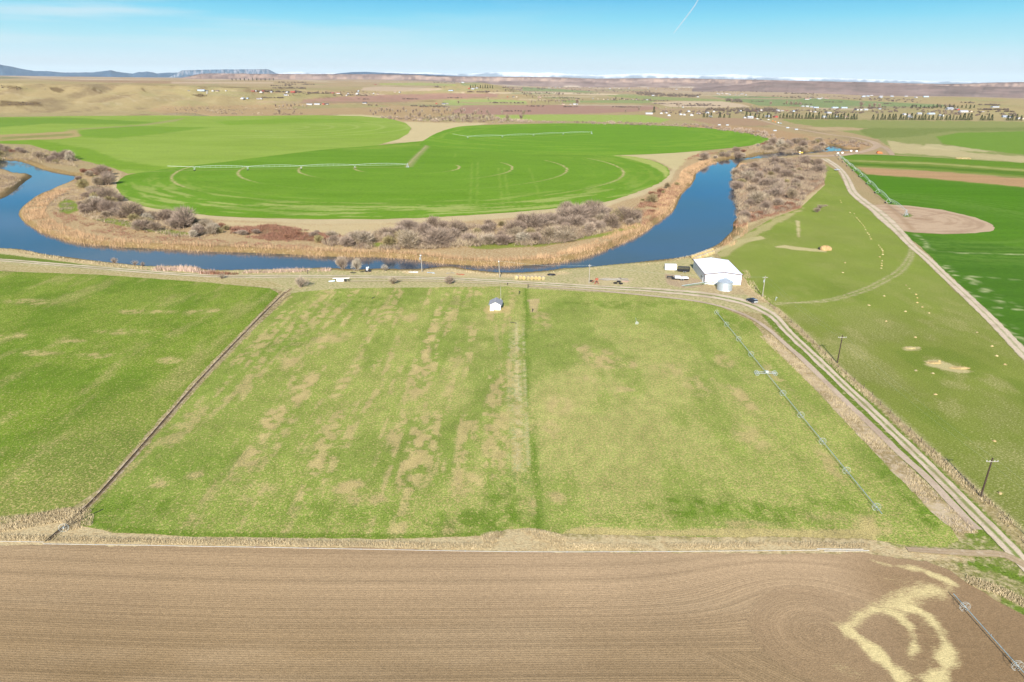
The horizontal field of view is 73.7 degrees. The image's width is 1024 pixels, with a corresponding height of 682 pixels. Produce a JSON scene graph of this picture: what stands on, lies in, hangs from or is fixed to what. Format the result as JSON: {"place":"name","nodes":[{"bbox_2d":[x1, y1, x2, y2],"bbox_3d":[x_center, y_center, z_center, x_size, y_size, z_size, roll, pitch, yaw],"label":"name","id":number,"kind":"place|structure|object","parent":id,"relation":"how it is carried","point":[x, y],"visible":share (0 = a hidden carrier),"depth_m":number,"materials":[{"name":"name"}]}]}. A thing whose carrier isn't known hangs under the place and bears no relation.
{"place":"outdoors","nodes":[
{"label":"outdoors","id":0,"kind":"place"},
{"bbox_2d":[0,65,175,76],"bbox_3d":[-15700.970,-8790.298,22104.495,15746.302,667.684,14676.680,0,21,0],"label":"mountains","id":1,"kind":"structure","parent":0,"point":[8,71],"depth_m":20598.53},
{"bbox_2d":[164,112,207,115],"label":"bare ground","id":2,"kind":"structure","parent":0,"point":[186,114],"depth_m":1664.44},
{"bbox_2d":[0,115,410,173],"bbox_3d":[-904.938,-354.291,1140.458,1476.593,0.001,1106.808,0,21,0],"label":"crop field","id":3,"kind":"structure","parent":0,"point":[131,144],"depth_m":1034.09,"materials":[{"name":"plant"}]},
{"bbox_2d":[168,69,277,77],"bbox_3d":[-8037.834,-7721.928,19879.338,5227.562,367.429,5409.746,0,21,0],"label":"mesa","id":4,"kind":"structure","parent":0,"point":[183,73],"depth_m":18504.04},
{"bbox_2d":[0,258,643,290],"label":"dirt road","id":5,"kind":"structure","parent":0,"point":[338,276],"depth_m":302.82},
{"bbox_2d":[116,141,669,218],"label":"crop field","id":6,"kind":"structure","parent":0,"point":[436,181],"depth_m":577.68,"materials":[{"name":"plant"}]},
{"bbox_2d":[182,163,408,170],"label":"pivot","id":7,"kind":"object","parent":6,"relation":"on","point":[280,166],"visible":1,"depth_m":653.21,"materials":[{"name":"metal"}]},
{"bbox_2d":[337,72,448,75],"bbox_3d":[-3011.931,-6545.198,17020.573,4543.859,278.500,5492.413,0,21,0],"label":"hills","id":8,"kind":"structure","parent":0,"point":[387,73],"depth_m":15901.29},
{"bbox_2d":[336,280,499,283],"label":"ditch bank","id":9,"kind":"structure","parent":0,"point":[422,280],"depth_m":297.32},
{"bbox_2d":[0,146,855,271],"bbox_3d":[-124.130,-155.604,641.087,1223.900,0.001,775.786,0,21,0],"label":"water","id":10,"kind":"structure","parent":0,"point":[701,217],"depth_m":375.02,"materials":[{"name":"liquid"}]},
{"bbox_2d":[489,297,502,310],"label":"field house","id":11,"kind":"structure","parent":0,"point":[496,303],"depth_m":260.48,"materials":[{"name":"white paint"}]},
{"bbox_2d":[0,544,1023,681],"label":"plowed field","id":12,"kind":"structure","parent":0,"point":[86,613],"depth_m":111.45,"materials":[{"name":"soil"}]},
{"bbox_2d":[74,544,394,549],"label":"irrigation pipe","id":13,"kind":"object","parent":12,"relation":"on","point":[227,546],"visible":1,"depth_m":127.74,"materials":[{"name":"metal"}]},
{"bbox_2d":[422,550,802,551],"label":"irrigation pipe","id":14,"kind":"object","parent":12,"relation":"on","point":[616,551],"visible":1,"depth_m":127.25,"materials":[{"name":"metal"}]},
{"bbox_2d":[953,593,1023,672],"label":"wheel line","id":15,"kind":"object","parent":12,"relation":"on","point":[963,603],"visible":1,"depth_m":107.64,"materials":[{"name":"metal"}]},
{"bbox_2d":[0,76,1023,614],"bbox_3d":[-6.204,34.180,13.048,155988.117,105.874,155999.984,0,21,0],"label":"ground","id":16,"kind":"structure","parent":0,"point":[998,138],"depth_m":539.08,"materials":[{"name":"soil"}]},
{"bbox_2d":[74,178,89,187],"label":"shrub","id":17,"kind":"object","parent":16,"relation":"on","point":[80,183],"visible":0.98,"depth_m":538.00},
{"bbox_2d":[90,176,102,184],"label":"shrub","id":18,"kind":"object","parent":16,"relation":"on","point":[96,180],"visible":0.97,"depth_m":551.41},
{"bbox_2d":[88,196,107,211],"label":"shrub","id":19,"kind":"object","parent":16,"relation":"on","point":[93,202],"visible":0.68,"depth_m":443.06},
{"bbox_2d":[92,164,113,173],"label":"shrub","id":20,"kind":"object","parent":16,"relation":"on","point":[99,169],"visible":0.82,"depth_m":606.24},
{"bbox_2d":[94,186,117,197],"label":"shrub","id":21,"kind":"object","parent":16,"relation":"on","point":[106,192],"visible":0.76,"depth_m":480.70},
{"bbox_2d":[95,200,118,211],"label":"shrub","id":22,"kind":"object","parent":16,"relation":"on","point":[105,205],"visible":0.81,"depth_m":438.73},
{"bbox_2d":[98,173,116,184],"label":"shrub","id":23,"kind":"object","parent":16,"relation":"on","point":[106,177],"visible":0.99,"depth_m":556.98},
{"bbox_2d":[118,200,144,215],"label":"shrub","id":24,"kind":"object","parent":16,"relation":"on","point":[132,207],"visible":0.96,"depth_m":424.94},
{"bbox_2d":[0,271,278,523],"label":"pasture","id":25,"kind":"structure","parent":16,"relation":"on","point":[99,374],"depth_m":209.54,"materials":[{"name":"green plant"}]},
{"bbox_2d":[129,218,150,229],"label":"shrub","id":26,"kind":"object","parent":16,"relation":"on","point":[139,224],"visible":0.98,"depth_m":390.42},
{"bbox_2d":[146,221,160,230],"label":"shrub","id":27,"kind":"object","parent":16,"relation":"on","point":[154,226],"visible":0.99,"depth_m":388.29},
{"bbox_2d":[155,208,171,220],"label":"shrub","id":28,"kind":"object","parent":16,"relation":"on","point":[164,215],"visible":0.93,"depth_m":415.01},
{"bbox_2d":[46,288,293,540],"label":"ditch","id":29,"kind":"object","parent":16,"relation":"on","point":[139,450],"visible":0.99,"depth_m":174.21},
{"bbox_2d":[45,319,258,540],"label":"ditch pipe","id":30,"kind":"object","parent":29,"relation":"on","point":[150,435],"visible":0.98,"depth_m":165.55,"materials":[{"name":"black metal"}]},
{"bbox_2d":[162,217,187,228],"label":"shrub","id":31,"kind":"object","parent":16,"relation":"on","point":[173,223],"visible":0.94,"depth_m":395.25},
{"bbox_2d":[168,204,196,226],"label":"shrub","id":32,"kind":"object","parent":16,"relation":"on","point":[187,213],"visible":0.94,"depth_m":399.26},
{"bbox_2d":[191,223,204,234],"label":"shrub","id":33,"kind":"object","parent":16,"relation":"on","point":[198,229],"visible":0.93,"depth_m":379.63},
{"bbox_2d":[195,218,213,226],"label":"shrub","id":34,"kind":"object","parent":16,"relation":"on","point":[205,222],"visible":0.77,"depth_m":394.59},
{"bbox_2d":[204,223,216,233],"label":"shrub","id":35,"kind":"object","parent":16,"relation":"on","point":[208,228],"visible":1,"depth_m":382.44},
{"bbox_2d":[200,269,237,274],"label":"shrubby reeds","id":36,"kind":"object","parent":16,"relation":"on","point":[220,272],"visible":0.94,"depth_m":305.45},
{"bbox_2d":[162,105,301,114],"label":"brush","id":37,"kind":"object","parent":16,"relation":"on","point":[289,108],"visible":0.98,"depth_m":1839.62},
{"bbox_2d":[152,264,330,273],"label":"reeds","id":38,"kind":"object","parent":16,"relation":"on","point":[177,268],"visible":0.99,"depth_m":310.18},
{"bbox_2d":[293,277,309,287],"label":"bush","id":39,"kind":"object","parent":16,"relation":"on","point":[299,281],"visible":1,"depth_m":286.73,"materials":[{"name":"brown plant"}]},
{"bbox_2d":[335,256,347,269],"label":"bush","id":40,"kind":"object","parent":16,"relation":"on","point":[342,261],"visible":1,"depth_m":313.76,"materials":[{"name":"brown plant"}]},
{"bbox_2d":[337,236,354,246],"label":"shrub","id":41,"kind":"object","parent":16,"relation":"on","point":[344,240],"visible":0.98,"depth_m":355.87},
{"bbox_2d":[350,258,361,270],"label":"bush","id":42,"kind":"object","parent":16,"relation":"on","point":[357,262],"visible":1,"depth_m":313.16,"materials":[{"name":"brown plant"}]},
{"bbox_2d":[346,229,374,243],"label":"shrub","id":43,"kind":"object","parent":16,"relation":"on","point":[366,235],"visible":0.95,"depth_m":362.50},
{"bbox_2d":[2,245,722,275],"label":"dry grass","id":44,"kind":"structure","parent":16,"relation":"on","point":[98,263],"depth_m":319.61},
{"bbox_2d":[21,158,751,268],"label":"reeds","id":45,"kind":"object","parent":16,"relation":"on","point":[46,194],"visible":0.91,"depth_m":376.28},
{"bbox_2d":[376,225,396,236],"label":"shrub","id":46,"kind":"object","parent":16,"relation":"on","point":[386,230],"visible":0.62,"depth_m":377.05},
{"bbox_2d":[381,235,397,247],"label":"shrub","id":47,"kind":"object","parent":16,"relation":"on","point":[388,240],"visible":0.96,"depth_m":353.41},
{"bbox_2d":[395,218,417,230],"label":"shrub","id":48,"kind":"object","parent":16,"relation":"on","point":[406,222],"visible":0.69,"depth_m":392.76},
{"bbox_2d":[396,228,420,248],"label":"shrub","id":49,"kind":"object","parent":16,"relation":"on","point":[410,236],"visible":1,"depth_m":353.05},
{"bbox_2d":[0,140,826,250],"bbox_3d":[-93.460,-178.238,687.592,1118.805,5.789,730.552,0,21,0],"label":"undergrowth","id":50,"kind":"object","parent":16,"relation":"on","point":[764,163],"visible":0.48,"depth_m":458.98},
{"bbox_2d":[411,221,437,237],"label":"shrub","id":51,"kind":"object","parent":16,"relation":"on","point":[423,226],"visible":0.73,"depth_m":376.35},
{"bbox_2d":[54,152,800,248],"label":"undergrowth","id":52,"kind":"object","parent":16,"relation":"on","point":[287,231],"visible":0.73,"depth_m":395.27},
{"bbox_2d":[424,215,439,227],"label":"shrub","id":53,"kind":"object","parent":16,"relation":"on","point":[431,220],"visible":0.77,"depth_m":396.89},
{"bbox_2d":[419,225,454,246],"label":"shrub","id":54,"kind":"object","parent":16,"relation":"on","point":[438,237],"visible":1,"depth_m":355.04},
{"bbox_2d":[447,227,459,236],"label":"shrub","id":55,"kind":"object","parent":16,"relation":"on","point":[455,231],"visible":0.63,"depth_m":374.62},
{"bbox_2d":[446,217,466,232],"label":"shrub","id":56,"kind":"object","parent":16,"relation":"on","point":[455,222],"visible":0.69,"depth_m":382.92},
{"bbox_2d":[460,232,476,241],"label":"shrub","id":57,"kind":"object","parent":16,"relation":"on","point":[467,235],"visible":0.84,"depth_m":365.99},
{"bbox_2d":[479,223,493,231],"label":"shrub","id":58,"kind":"object","parent":16,"relation":"on","point":[483,227],"visible":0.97,"depth_m":390.08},
{"bbox_2d":[480,233,497,243],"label":"shrub","id":59,"kind":"object","parent":16,"relation":"on","point":[489,239],"visible":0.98,"depth_m":363.01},
{"bbox_2d":[492,233,512,244],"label":"shrub","id":60,"kind":"object","parent":16,"relation":"on","point":[502,238],"visible":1,"depth_m":363.07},
{"bbox_2d":[0,270,1023,607],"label":"dry grass","id":61,"kind":"structure","parent":16,"relation":"on","point":[460,544],"depth_m":133.79,"materials":[{"name":"plant"}]},
{"bbox_2d":[502,219,524,232],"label":"shrub","id":62,"kind":"object","parent":16,"relation":"on","point":[509,226],"visible":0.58,"depth_m":385.80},
{"bbox_2d":[507,225,526,234],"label":"shrub","id":63,"kind":"object","parent":16,"relation":"on","point":[514,230],"visible":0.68,"depth_m":378.42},
{"bbox_2d":[80,286,958,546],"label":"pasture","id":64,"kind":"structure","parent":16,"relation":"on","point":[411,413],"depth_m":169.09,"materials":[{"name":"green plant"}]},
{"bbox_2d":[714,311,881,513],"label":"wheel line","id":65,"kind":"object","parent":64,"relation":"on","point":[767,372],"visible":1,"depth_m":178.68,"materials":[{"name":"metal"}]},
{"bbox_2d":[514,230,531,242],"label":"shrub","id":66,"kind":"object","parent":16,"relation":"on","point":[521,236],"visible":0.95,"depth_m":366.02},
{"bbox_2d":[520,210,549,227],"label":"shrub","id":67,"kind":"object","parent":16,"relation":"on","point":[529,221],"visible":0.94,"depth_m":399.38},
{"bbox_2d":[527,231,542,244],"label":"shrub","id":68,"kind":"object","parent":16,"relation":"on","point":[535,236],"visible":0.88,"depth_m":366.31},
{"bbox_2d":[539,225,559,239],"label":"shrub","id":69,"kind":"object","parent":16,"relation":"on","point":[550,230],"visible":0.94,"depth_m":374.37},
{"bbox_2d":[538,212,561,222],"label":"shrub","id":70,"kind":"object","parent":16,"relation":"on","point":[551,215],"visible":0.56,"depth_m":412.12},
{"bbox_2d":[555,200,575,213],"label":"shrub","id":71,"kind":"object","parent":16,"relation":"on","point":[562,204],"visible":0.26,"depth_m":434.52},
{"bbox_2d":[553,229,578,240],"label":"shrub","id":72,"kind":"object","parent":16,"relation":"on","point":[568,233],"visible":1,"depth_m":371.31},
{"bbox_2d":[556,224,578,237],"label":"shrub","id":73,"kind":"object","parent":16,"relation":"on","point":[570,228],"visible":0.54,"depth_m":378.33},
{"bbox_2d":[553,206,582,218],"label":"shrub","id":74,"kind":"object","parent":16,"relation":"on","point":[563,209],"visible":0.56,"depth_m":420.52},
{"bbox_2d":[564,213,587,226],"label":"shrub","id":75,"kind":"object","parent":16,"relation":"on","point":[578,219],"visible":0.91,"depth_m":403.09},
{"bbox_2d":[564,200,594,218],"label":"shrub","id":76,"kind":"object","parent":16,"relation":"on","point":[576,208],"visible":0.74,"depth_m":419.41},
{"bbox_2d":[584,220,595,233],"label":"shrub","id":77,"kind":"object","parent":16,"relation":"on","point":[592,225],"visible":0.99,"depth_m":389.68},
{"bbox_2d":[581,199,605,211],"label":"shrub","id":78,"kind":"object","parent":16,"relation":"on","point":[588,203],"visible":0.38,"depth_m":443.34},
{"bbox_2d":[588,204,609,217],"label":"shrub","id":79,"kind":"object","parent":16,"relation":"on","point":[599,209],"visible":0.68,"depth_m":427.64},
{"bbox_2d":[594,220,606,229],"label":"shrub","id":80,"kind":"object","parent":16,"relation":"on","point":[599,223],"visible":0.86,"depth_m":397.89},
{"bbox_2d":[601,212,621,227],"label":"shrub","id":81,"kind":"object","parent":16,"relation":"on","point":[609,218],"visible":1,"depth_m":408.10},
{"bbox_2d":[599,278,627,280],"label":"flatbed trailer","id":82,"kind":"object","parent":16,"relation":"on","point":[616,279],"visible":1,"depth_m":301.24,"materials":[{"name":"grey wood"}]},
{"bbox_2d":[380,115,870,146],"bbox_3d":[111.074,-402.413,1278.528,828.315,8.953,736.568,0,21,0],"label":"brush","id":83,"kind":"object","parent":16,"relation":"on","point":[766,133],"visible":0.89,"depth_m":1394.54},
{"bbox_2d":[612,205,639,219],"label":"shrub","id":84,"kind":"object","parent":16,"relation":"on","point":[623,211],"visible":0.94,"depth_m":423.73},
{"bbox_2d":[257,81,1013,111],"bbox_3d":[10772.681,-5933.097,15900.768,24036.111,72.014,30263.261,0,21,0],"label":"hedgerows","id":85,"kind":"object","parent":16,"relation":"on","point":[709,104],"visible":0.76,"depth_m":2529.02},
{"bbox_2d":[275,86,1016,115],"bbox_3d":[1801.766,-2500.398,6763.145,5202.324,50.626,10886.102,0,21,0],"label":"trees","id":86,"kind":"object","parent":16,"relation":"on","point":[834,113],"visible":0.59,"depth_m":2014.42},
{"bbox_2d":[646,193,658,202],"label":"shrub","id":87,"kind":"object","parent":16,"relation":"on","point":[652,198],"visible":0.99,"depth_m":494.10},
{"bbox_2d":[664,263,676,269],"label":"cargo container","id":88,"kind":"object","parent":16,"relation":"on","point":[670,266],"visible":1,"depth_m":317.02,"materials":[{"name":"metal"}]},
{"bbox_2d":[675,266,689,272],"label":"stock trailer","id":89,"kind":"object","parent":16,"relation":"on","point":[684,268],"visible":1,"depth_m":313.90,"materials":[{"name":"black metal"}]},
{"bbox_2d":[693,257,742,284],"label":"metal shed","id":90,"kind":"structure","parent":16,"relation":"on","point":[711,269],"depth_m":300.28,"materials":[{"name":"white"}]},
{"bbox_2d":[729,276,739,284],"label":"garage door","id":91,"kind":"structure","parent":90,"relation":"in","point":[735,279],"depth_m":294.78,"materials":[{"name":"white paint"}]},
{"bbox_2d":[717,277,732,291],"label":"grain bin","id":92,"kind":"object","parent":16,"relation":"on","point":[725,284],"visible":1,"depth_m":286.00,"materials":[{"name":"metal"}]},
{"bbox_2d":[730,181,743,189],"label":"shrub","id":93,"kind":"object","parent":16,"relation":"on","point":[734,184],"visible":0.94,"depth_m":558.07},
{"bbox_2d":[521,91,955,111],"bbox_3d":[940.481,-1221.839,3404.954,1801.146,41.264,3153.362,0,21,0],"label":"brush","id":94,"kind":"object","parent":16,"relation":"on","point":[768,109],"visible":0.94,"depth_m":2938.21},
{"bbox_2d":[738,170,754,178],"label":"shrub","id":95,"kind":"object","parent":16,"relation":"on","point":[750,174],"visible":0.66,"depth_m":601.56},
{"bbox_2d":[747,189,766,204],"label":"shrub","id":96,"kind":"object","parent":16,"relation":"on","point":[755,197],"visible":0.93,"depth_m":484.08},
{"bbox_2d":[758,200,772,208],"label":"shrub","id":97,"kind":"object","parent":16,"relation":"on","point":[765,204],"visible":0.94,"depth_m":468.19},
{"bbox_2d":[759,177,774,185],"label":"shrub","id":98,"kind":"object","parent":16,"relation":"on","point":[763,180],"visible":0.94,"depth_m":565.53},
{"bbox_2d":[766,186,786,196],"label":"shrub","id":99,"kind":"object","parent":16,"relation":"on","point":[776,191],"visible":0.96,"depth_m":518.78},
{"bbox_2d":[778,169,796,177],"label":"shrub","id":100,"kind":"object","parent":16,"relation":"on","point":[788,173],"visible":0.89,"depth_m":619.75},
{"bbox_2d":[785,188,798,197],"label":"shrub","id":101,"kind":"object","parent":16,"relation":"on","point":[791,192],"visible":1,"depth_m":515.80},
{"bbox_2d":[810,163,827,170],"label":"shrub","id":102,"kind":"object","parent":16,"relation":"on","point":[820,167],"visible":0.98,"depth_m":669.11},
{"bbox_2d":[762,335,977,533],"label":"grass verge","id":103,"kind":"object","parent":16,"relation":"on","point":[936,508],"depth_m":158.37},
{"bbox_2d":[717,165,1023,533],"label":"pasture","id":104,"kind":"structure","parent":16,"relation":"on","point":[979,403],"depth_m":244.79,"materials":[{"name":"green plant"}]},
{"bbox_2d":[771,304,1023,529],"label":"wire fence","id":105,"kind":"object","parent":16,"relation":"on","point":[910,427],"visible":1,"depth_m":169.17,"materials":[{"name":"brown wood"}]},
{"bbox_2d":[875,204,994,233],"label":"dirt pad","id":106,"kind":"object","parent":16,"relation":"on","point":[925,220],"visible":1,"depth_m":435.54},
{"bbox_2d":[980,458,997,496],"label":"utility pole","id":107,"kind":"object","parent":16,"relation":"on","point":[983,487],"visible":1,"depth_m":143.39,"materials":[{"name":"brown wood"}]},
{"bbox_2d":[0,0,1023,81],"label":"sky","id":108,"kind":"structure","parent":0,"point":[927,40],"materials":[{"name":"blue"}]},
{"bbox_2d":[420,123,768,154],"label":"crop field","id":109,"kind":"structure","parent":0,"point":[615,139],"depth_m":1029.76,"materials":[{"name":"plant"}]},
{"bbox_2d":[182,73,1023,87],"bbox_3d":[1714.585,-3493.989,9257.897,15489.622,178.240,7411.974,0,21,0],"label":"hills","id":110,"kind":"structure","parent":0,"point":[614,82],"depth_m":8480.04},
{"bbox_2d":[278,72,995,83],"bbox_3d":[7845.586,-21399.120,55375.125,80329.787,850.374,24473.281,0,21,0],"label":"snowy mountains","id":111,"kind":"structure","parent":0,"point":[552,74],"depth_m":59212.28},
{"bbox_2d":[530,286,981,529],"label":"ditch bank","id":112,"kind":"structure","parent":0,"point":[955,506],"depth_m":178.35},
{"bbox_2d":[754,118,880,156],"bbox_3d":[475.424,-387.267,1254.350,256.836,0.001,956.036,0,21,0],"label":"dirt road","id":113,"kind":"structure","parent":0,"point":[873,147],"depth_m":931.92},
{"bbox_2d":[643,288,1023,570],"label":"dirt road","id":114,"kind":"structure","parent":0,"point":[1006,544],"depth_m":175.39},
{"bbox_2d":[692,81,1023,97],"bbox_3d":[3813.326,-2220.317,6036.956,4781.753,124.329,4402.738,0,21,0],"label":"hills","id":115,"kind":"structure","parent":0,"point":[868,89],"depth_m":5346.82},
{"bbox_2d":[874,144,894,154],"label":"dirt road","id":116,"kind":"structure","parent":0,"point":[890,151],"depth_m":905.10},
{"bbox_2d":[820,158,1023,359],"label":"dirt road","id":117,"kind":"structure","parent":0,"point":[1010,339],"depth_m":329.29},
{"bbox_2d":[841,154,1023,344],"bbox_3d":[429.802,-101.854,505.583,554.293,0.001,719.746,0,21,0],"label":"crop field","id":118,"kind":"structure","parent":0,"point":[985,270],"depth_m":481.81,"materials":[{"name":"plant"}]},
{"bbox_2d":[836,151,907,215],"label":"pivot","id":119,"kind":"object","parent":118,"relation":"on","point":[871,183],"visible":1,"depth_m":591.05,"materials":[{"name":"metal"}]},
{"bbox_2d":[906,547,1023,566],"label":"dirt road","id":120,"kind":"structure","parent":0,"point":[985,553],"depth_m":127.62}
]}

